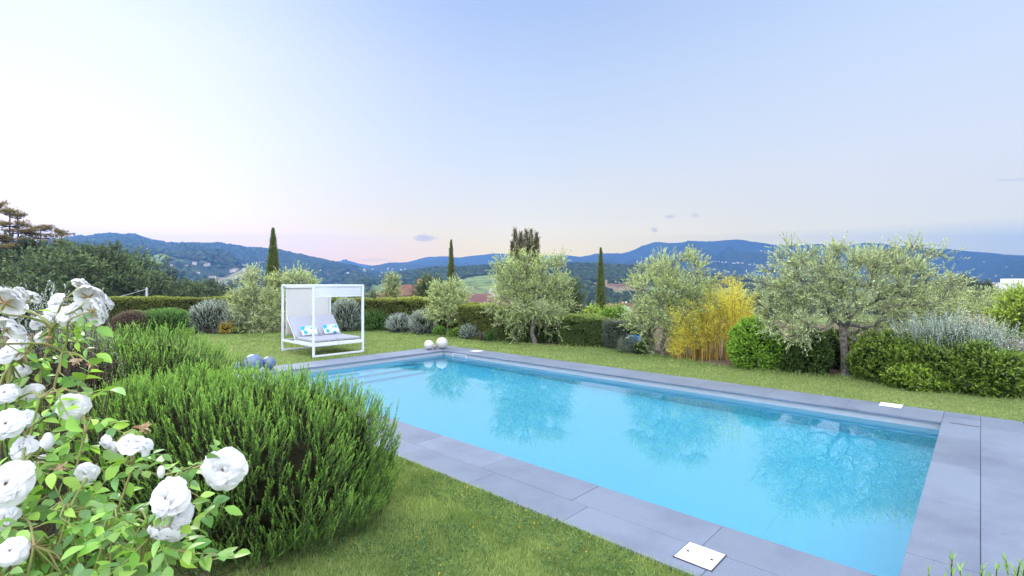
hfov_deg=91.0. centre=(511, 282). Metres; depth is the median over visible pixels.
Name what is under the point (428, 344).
stone ball
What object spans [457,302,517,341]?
clipped hedge
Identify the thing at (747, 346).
leafy shrub
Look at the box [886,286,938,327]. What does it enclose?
grove tree
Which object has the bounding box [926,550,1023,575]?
rosemary bush
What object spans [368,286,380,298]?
garden tree
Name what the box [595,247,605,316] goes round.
cypress tree
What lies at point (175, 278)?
oak tree
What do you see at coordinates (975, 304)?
grove tree
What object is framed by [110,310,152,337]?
brown shrub
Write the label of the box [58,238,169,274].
oak tree
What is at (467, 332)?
silver shrub
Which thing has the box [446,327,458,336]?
plant
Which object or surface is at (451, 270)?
cypress tree
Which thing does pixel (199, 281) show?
oak tree
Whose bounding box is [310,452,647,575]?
clover
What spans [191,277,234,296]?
oak tree
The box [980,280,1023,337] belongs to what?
garden tree
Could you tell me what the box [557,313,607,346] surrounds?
clipped hedge
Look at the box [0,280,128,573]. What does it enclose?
rose bush
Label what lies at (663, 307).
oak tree
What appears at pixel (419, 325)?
silver shrub
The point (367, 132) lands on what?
sky
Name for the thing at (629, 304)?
house
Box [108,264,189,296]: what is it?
oak tree
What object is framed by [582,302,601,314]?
garden tree
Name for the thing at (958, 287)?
oak tree
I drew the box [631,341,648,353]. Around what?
plant
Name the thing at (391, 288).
garden tree
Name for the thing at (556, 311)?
olive tree
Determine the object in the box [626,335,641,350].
blue cover
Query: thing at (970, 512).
swimming pool
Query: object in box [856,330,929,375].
laurel shrub
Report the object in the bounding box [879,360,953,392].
laurel shrub
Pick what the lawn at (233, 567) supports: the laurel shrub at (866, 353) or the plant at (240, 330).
the plant at (240, 330)
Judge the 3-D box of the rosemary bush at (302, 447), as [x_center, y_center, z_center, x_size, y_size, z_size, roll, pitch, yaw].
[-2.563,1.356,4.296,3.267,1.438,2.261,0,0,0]
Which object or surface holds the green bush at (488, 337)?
on the soil
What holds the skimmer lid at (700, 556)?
on the swimming pool
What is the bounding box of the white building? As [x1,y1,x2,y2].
[984,279,1023,292]
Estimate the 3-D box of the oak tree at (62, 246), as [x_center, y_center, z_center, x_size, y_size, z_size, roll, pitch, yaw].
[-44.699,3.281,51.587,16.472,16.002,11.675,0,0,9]
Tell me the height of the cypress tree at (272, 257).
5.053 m
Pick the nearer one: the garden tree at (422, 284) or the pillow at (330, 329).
the pillow at (330, 329)
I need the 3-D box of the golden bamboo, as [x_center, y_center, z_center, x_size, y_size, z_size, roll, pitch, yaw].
[5.483,0.825,13.723,2.953,2.454,2.107,0,0,0]
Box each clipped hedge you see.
[66,294,279,330]
[331,295,468,333]
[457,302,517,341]
[503,313,559,342]
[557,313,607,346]
[600,317,656,349]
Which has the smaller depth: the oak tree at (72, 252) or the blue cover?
the blue cover
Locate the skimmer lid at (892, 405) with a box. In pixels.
[878,402,903,408]
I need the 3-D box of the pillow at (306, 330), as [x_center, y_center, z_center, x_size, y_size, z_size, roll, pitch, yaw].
[-5.871,1.390,14.586,0.208,0.256,0.460,0,0,43]
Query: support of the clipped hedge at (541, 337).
on the soil
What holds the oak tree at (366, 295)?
on the terrain at (747, 253)
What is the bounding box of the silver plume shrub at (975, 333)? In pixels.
[884,307,1023,361]
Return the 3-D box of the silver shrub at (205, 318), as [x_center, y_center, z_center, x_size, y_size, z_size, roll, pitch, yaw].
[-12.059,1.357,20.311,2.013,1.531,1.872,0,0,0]
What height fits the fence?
3.136 m
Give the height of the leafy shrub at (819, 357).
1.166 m
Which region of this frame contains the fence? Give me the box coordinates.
[29,288,147,303]
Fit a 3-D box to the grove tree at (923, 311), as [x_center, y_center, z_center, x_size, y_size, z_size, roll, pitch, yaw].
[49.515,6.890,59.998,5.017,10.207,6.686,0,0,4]
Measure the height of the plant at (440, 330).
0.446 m
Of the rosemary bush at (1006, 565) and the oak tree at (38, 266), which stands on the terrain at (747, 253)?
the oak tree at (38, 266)
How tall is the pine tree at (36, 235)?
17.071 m
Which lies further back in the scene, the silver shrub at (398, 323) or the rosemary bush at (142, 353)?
the silver shrub at (398, 323)
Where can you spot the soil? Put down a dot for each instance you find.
(722, 361)
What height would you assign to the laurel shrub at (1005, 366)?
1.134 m
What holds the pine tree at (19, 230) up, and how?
on the terrain at (747, 253)
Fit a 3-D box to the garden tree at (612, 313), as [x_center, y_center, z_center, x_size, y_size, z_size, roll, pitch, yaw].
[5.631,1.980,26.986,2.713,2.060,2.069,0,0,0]
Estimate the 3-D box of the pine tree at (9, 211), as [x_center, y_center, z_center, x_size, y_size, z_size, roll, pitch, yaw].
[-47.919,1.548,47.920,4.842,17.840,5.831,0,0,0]
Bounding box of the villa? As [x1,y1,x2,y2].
[594,280,647,290]
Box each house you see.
[377,279,424,297]
[466,293,513,305]
[467,289,515,304]
[593,302,623,308]
[623,302,639,316]
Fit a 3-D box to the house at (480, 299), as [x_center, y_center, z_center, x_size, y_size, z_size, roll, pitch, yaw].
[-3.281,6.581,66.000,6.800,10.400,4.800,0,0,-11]
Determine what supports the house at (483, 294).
on the terrain at (747, 253)
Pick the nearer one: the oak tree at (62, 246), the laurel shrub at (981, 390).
the laurel shrub at (981, 390)
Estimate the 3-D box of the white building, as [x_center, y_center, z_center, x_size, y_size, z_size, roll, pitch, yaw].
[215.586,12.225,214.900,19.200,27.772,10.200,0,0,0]
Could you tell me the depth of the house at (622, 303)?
214.21 m
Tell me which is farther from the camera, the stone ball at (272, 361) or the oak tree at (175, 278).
the oak tree at (175, 278)
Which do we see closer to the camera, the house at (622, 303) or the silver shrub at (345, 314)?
the silver shrub at (345, 314)
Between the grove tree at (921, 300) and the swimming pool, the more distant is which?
the grove tree at (921, 300)
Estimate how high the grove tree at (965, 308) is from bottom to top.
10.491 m
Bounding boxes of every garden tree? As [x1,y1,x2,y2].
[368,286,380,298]
[376,269,404,297]
[407,270,446,296]
[547,268,589,313]
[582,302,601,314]
[596,302,635,320]
[944,309,1009,332]
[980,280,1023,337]
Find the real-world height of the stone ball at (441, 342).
0.345 m
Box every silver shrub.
[187,298,236,333]
[218,307,246,327]
[331,297,365,331]
[384,312,410,332]
[406,308,438,334]
[457,322,478,338]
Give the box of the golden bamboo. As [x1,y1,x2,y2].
[657,270,765,360]
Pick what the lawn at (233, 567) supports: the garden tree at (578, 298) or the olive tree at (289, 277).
the olive tree at (289, 277)
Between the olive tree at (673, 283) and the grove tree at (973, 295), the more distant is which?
the grove tree at (973, 295)
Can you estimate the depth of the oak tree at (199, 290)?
57.21 m
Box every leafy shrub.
[725,314,784,371]
[777,340,805,372]
[786,325,834,374]
[821,326,857,369]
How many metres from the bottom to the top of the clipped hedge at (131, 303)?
1.574 m
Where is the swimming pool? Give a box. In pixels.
[228,346,1023,575]
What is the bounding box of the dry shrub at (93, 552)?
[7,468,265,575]
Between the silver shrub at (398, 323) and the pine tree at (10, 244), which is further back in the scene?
the pine tree at (10, 244)
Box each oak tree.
[0,231,59,273]
[0,246,134,329]
[0,247,30,282]
[0,270,107,332]
[1,240,157,292]
[4,236,139,279]
[50,240,167,295]
[55,258,181,296]
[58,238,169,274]
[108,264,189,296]
[145,265,191,296]
[170,276,223,297]
[171,276,221,294]
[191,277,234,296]
[344,291,369,297]
[646,296,695,317]
[731,289,798,322]
[914,278,938,295]
[934,273,985,301]
[934,275,980,297]
[968,276,1003,294]
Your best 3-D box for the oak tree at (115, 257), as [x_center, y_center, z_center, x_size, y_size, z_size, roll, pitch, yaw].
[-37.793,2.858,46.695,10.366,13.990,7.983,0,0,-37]
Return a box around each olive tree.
[223,262,285,333]
[267,260,322,318]
[419,273,474,336]
[479,246,581,344]
[615,244,725,356]
[744,229,978,376]
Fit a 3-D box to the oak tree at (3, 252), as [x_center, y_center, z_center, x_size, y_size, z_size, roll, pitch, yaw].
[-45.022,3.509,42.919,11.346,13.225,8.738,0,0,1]
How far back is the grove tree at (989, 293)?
72.01 m
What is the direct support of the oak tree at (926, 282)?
on the terrain at (747, 253)
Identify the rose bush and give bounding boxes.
[0,278,249,575]
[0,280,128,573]
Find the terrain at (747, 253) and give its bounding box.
[137,239,1023,325]
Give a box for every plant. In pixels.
[176,328,192,334]
[217,320,238,333]
[232,323,251,333]
[432,325,445,335]
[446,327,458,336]
[615,332,638,352]
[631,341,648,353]
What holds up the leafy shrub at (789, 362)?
on the soil
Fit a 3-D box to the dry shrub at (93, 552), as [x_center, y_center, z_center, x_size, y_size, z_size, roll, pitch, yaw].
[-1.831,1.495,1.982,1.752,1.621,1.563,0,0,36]
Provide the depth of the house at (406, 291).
60.33 m
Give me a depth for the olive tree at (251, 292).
20.03 m
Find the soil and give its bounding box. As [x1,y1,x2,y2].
[0,317,1023,377]
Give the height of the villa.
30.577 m
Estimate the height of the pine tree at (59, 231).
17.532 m
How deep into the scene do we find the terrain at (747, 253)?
3478.43 m
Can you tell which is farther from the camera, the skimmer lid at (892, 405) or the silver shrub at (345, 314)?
the silver shrub at (345, 314)
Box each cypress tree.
[264,227,281,324]
[446,239,455,297]
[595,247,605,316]
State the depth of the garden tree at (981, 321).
23.93 m
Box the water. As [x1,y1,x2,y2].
[270,355,938,575]
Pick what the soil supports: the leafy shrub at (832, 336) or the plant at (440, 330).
the leafy shrub at (832, 336)
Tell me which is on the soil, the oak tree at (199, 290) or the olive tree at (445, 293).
the olive tree at (445, 293)
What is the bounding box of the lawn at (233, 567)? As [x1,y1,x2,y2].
[11,330,1023,575]
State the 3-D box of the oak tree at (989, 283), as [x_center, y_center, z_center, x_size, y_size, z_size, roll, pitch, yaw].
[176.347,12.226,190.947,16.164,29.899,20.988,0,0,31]
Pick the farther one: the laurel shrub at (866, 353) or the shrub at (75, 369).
the laurel shrub at (866, 353)
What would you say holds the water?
in the swimming pool
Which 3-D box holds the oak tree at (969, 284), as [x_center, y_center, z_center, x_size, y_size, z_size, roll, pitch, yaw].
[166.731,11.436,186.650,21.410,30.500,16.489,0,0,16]
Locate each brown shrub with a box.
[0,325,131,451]
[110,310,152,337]
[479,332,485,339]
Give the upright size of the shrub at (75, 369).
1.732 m
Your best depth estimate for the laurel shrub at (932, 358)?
9.63 m
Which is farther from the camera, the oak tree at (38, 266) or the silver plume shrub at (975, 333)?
the oak tree at (38, 266)
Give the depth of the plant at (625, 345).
14.42 m
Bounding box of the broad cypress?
[508,226,540,313]
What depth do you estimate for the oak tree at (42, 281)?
34.22 m
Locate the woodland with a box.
[36,232,888,313]
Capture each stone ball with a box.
[244,354,262,369]
[263,356,275,368]
[424,340,433,349]
[436,337,447,348]
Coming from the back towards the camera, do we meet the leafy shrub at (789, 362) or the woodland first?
the woodland
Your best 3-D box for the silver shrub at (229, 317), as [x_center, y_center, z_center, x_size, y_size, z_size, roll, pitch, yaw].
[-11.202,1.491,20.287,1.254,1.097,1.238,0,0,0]
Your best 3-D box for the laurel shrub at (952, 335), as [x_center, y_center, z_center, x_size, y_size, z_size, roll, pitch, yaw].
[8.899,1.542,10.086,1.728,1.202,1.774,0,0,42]
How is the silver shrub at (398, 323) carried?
on the lawn at (233, 567)
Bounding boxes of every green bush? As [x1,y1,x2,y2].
[136,307,193,335]
[360,309,386,330]
[483,329,503,340]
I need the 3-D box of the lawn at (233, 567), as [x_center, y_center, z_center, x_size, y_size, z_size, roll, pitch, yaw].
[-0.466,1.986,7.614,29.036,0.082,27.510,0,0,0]
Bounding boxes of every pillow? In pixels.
[300,326,317,335]
[323,324,338,333]
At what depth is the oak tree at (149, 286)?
44.61 m
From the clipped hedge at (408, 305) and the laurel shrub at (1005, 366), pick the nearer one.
the laurel shrub at (1005, 366)
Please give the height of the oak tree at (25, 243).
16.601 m
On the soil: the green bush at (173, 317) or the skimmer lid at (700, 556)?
the green bush at (173, 317)
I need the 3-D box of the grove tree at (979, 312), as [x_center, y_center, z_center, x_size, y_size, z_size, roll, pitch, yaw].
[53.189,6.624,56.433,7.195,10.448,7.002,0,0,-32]
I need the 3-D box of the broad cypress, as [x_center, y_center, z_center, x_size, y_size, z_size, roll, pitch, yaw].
[0.608,-0.215,23.922,1.793,5.031,1.487,0,0,0]
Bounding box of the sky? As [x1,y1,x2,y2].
[0,0,1023,265]
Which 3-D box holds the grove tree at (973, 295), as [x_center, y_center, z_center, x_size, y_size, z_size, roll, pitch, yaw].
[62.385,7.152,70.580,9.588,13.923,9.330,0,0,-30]
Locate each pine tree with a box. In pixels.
[0,199,24,273]
[0,207,37,260]
[0,211,41,249]
[21,224,63,250]
[38,228,77,245]
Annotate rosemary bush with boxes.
[0,319,258,394]
[0,357,404,575]
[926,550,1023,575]
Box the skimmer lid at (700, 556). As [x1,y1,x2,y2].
[672,542,726,571]
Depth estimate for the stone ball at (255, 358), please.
11.24 m
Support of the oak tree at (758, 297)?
on the terrain at (747, 253)
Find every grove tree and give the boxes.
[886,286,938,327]
[900,298,953,329]
[903,293,943,313]
[913,296,987,329]
[941,285,993,309]
[966,296,1015,332]
[966,298,1006,307]
[970,285,1021,305]
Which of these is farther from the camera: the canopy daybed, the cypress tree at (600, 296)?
the cypress tree at (600, 296)
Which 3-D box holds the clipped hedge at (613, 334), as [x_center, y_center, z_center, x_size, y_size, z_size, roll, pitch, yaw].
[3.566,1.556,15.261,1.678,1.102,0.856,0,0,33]
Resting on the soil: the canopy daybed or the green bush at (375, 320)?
the green bush at (375, 320)
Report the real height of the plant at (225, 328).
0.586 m
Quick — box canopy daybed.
[281,284,363,357]
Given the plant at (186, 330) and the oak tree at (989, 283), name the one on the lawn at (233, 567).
the plant at (186, 330)
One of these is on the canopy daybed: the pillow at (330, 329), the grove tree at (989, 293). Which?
the pillow at (330, 329)
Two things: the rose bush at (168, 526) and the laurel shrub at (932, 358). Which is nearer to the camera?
the rose bush at (168, 526)
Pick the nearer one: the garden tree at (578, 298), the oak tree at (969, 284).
the garden tree at (578, 298)
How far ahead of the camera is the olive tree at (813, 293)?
10.80 m
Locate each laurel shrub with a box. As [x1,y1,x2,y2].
[839,328,914,384]
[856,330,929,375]
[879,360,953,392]
[881,335,961,389]
[921,330,978,345]
[939,373,1011,398]
[944,338,1023,399]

